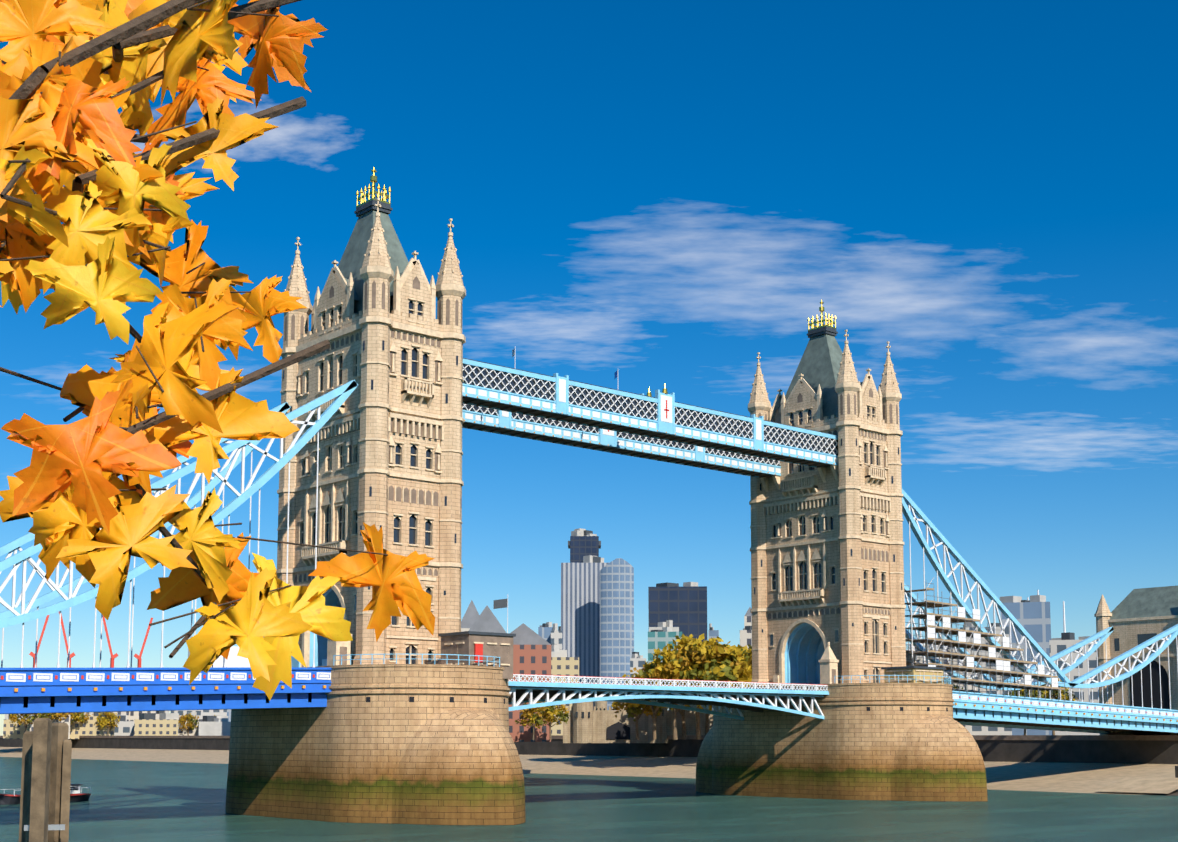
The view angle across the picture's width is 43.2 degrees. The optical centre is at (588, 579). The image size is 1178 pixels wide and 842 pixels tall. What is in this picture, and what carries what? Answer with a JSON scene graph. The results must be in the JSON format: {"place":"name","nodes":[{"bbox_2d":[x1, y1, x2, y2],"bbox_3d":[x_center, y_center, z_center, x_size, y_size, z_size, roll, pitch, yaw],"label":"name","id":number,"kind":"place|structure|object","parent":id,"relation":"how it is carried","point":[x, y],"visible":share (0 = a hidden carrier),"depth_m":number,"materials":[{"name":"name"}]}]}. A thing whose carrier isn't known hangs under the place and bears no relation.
{"place":"outdoors","nodes":[
{"label":"outdoors","id":0,"kind":"place"},
{"bbox_2d":[0,0,387,684],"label":"maple","id":1,"kind":"object","parent":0,"point":[250,620],"depth_m":2.71,"materials":[{"name":"plant"}]},
{"bbox_2d":[0,0,434,699],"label":"maple leaves","id":2,"kind":"object","parent":1,"relation":"attached to","point":[78,102],"visible":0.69,"depth_m":2.67,"materials":[{"name":"orange plant"}]},
{"bbox_2d":[266,130,281,136],"bbox_3d":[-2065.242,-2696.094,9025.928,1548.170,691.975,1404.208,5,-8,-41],"label":"cloud","id":3,"kind":"structure","parent":0,"point":[273,133],"depth_m":9024.06,"materials":[{"name":"white"}]},
{"bbox_2d":[0,757,1177,841],"bbox_3d":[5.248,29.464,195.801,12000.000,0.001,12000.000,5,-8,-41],"label":"river","id":4,"kind":"structure","parent":0,"point":[140,801],"depth_m":162.30,"materials":[{"name":"liquid"}]},
{"bbox_2d":[19,718,71,841],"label":"mooring piles","id":5,"kind":"object","parent":4,"relation":"in","point":[45,781],"visible":1,"depth_m":32.28,"materials":[{"name":"brown wood"}]},
{"bbox_2d":[0,784,90,804],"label":"launch","id":6,"kind":"object","parent":4,"relation":"on","point":[14,798],"visible":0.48,"depth_m":201.16,"materials":[{"name":"grey"}]},
{"bbox_2d":[0,735,1177,795],"bbox_3d":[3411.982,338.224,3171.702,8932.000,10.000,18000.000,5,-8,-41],"label":"bank","id":7,"kind":"structure","parent":0,"point":[1126,764],"depth_m":309.80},
{"bbox_2d":[8,633,1077,739],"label":"trees","id":8,"kind":"object","parent":7,"relation":"on","point":[691,658],"visible":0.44,"depth_m":341.91,"materials":[{"name":"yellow plant"}]},
{"bbox_2d":[3,528,1099,741],"bbox_3d":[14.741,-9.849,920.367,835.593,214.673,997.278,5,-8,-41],"label":"city","id":9,"kind":"object","parent":7,"relation":"on","point":[592,634],"visible":0.44,"depth_m":699.92,"materials":[{"name":"concrete"}]},
{"bbox_2d":[563,701,712,742],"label":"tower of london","id":10,"kind":"structure","parent":7,"relation":"on","point":[599,723],"depth_m":382.46,"materials":[{"name":"stone"}]},
{"bbox_2d":[1094,586,1177,734],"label":"abutment","id":11,"kind":"object","parent":7,"relation":"on","point":[1134,618],"visible":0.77,"depth_m":290.61,"materials":[{"name":"stone"}]},
{"bbox_2d":[902,489,1177,708],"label":"chains","id":12,"kind":"object","parent":11,"relation":"on","point":[1102,636],"visible":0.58,"depth_m":250.05,"materials":[{"name":"blue paint"}]},
{"bbox_2d":[952,691,1177,733],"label":"deck","id":13,"kind":"structure","parent":12,"relation":"hanging from","point":[987,710],"depth_m":252.76,"materials":[{"name":"blue paint"}]},
{"bbox_2d":[904,577,1064,700],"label":"building","id":14,"kind":"structure","parent":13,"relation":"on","point":[1003,666],"depth_m":234.38,"materials":[{"name":"grey"}]},
{"bbox_2d":[0,0,1177,735],"label":"sky","id":15,"kind":"structure","parent":0,"point":[587,160],"materials":[{"name":"blue"}]},
{"bbox_2d":[673,281,719,322],"bbox_3d":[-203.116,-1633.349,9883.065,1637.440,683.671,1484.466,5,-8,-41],"label":"cloud","id":16,"kind":"structure","parent":0,"point":[698,300],"depth_m":9871.41,"materials":[{"name":"white"}]},
{"bbox_2d":[875,280,973,358],"bbox_3d":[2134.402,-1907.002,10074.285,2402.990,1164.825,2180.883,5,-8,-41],"label":"cloud","id":17,"kind":"structure","parent":0,"point":[941,314],"depth_m":10071.11,"materials":[{"name":"white"}]},
{"label":"ground","id":18,"kind":"structure","parent":0,"visible":0},
{"bbox_2d":[226,664,525,824],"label":"pier","id":19,"kind":"structure","parent":18,"relation":"on","point":[426,744],"depth_m":153.11,"materials":[{"name":"stone"}]},
{"bbox_2d":[0,667,331,713],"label":"deck","id":20,"kind":"structure","parent":19,"relation":"on","point":[48,690],"depth_m":143.22,"materials":[{"name":"blue paint"}]},
{"bbox_2d":[0,380,357,667],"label":"chains","id":21,"kind":"object","parent":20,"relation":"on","point":[21,613],"visible":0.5,"depth_m":153.37,"materials":[{"name":"blue paint"}]},
{"bbox_2d":[188,646,249,667],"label":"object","id":22,"kind":"object","parent":20,"relation":"on","point":[233,660],"visible":0.08,"depth_m":152.17,"materials":[{"name":"white paint"}]},
{"bbox_2d":[276,167,465,666],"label":"tower","id":23,"kind":"structure","parent":19,"relation":"on","point":[390,449],"depth_m":167.63,"materials":[{"name":"stone"}]},
{"bbox_2d":[462,348,837,491],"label":"walkways","id":24,"kind":"structure","parent":23,"relation":"attached to","point":[663,426],"depth_m":197.47,"materials":[{"name":"metal"}]},
{"bbox_2d":[291,631,950,683],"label":"pier furniture","id":25,"kind":"object","parent":19,"relation":"on","point":[478,648],"visible":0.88,"depth_m":160.65,"materials":[{"name":"stone"}]},
{"bbox_2d":[508,674,828,719],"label":"bascule span","id":26,"kind":"object","parent":19,"relation":"attached to","point":[552,692],"visible":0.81,"depth_m":194.34,"materials":[{"name":"blue paint"}]},
{"bbox_2d":[696,683,987,801],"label":"pier","id":27,"kind":"structure","parent":18,"relation":"on","point":[892,741],"depth_m":208.00,"materials":[{"name":"stone"}]},
{"bbox_2d":[748,300,905,685],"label":"tower","id":28,"kind":"structure","parent":27,"relation":"on","point":[827,562],"depth_m":222.09,"materials":[{"name":"stone"}]}
]}

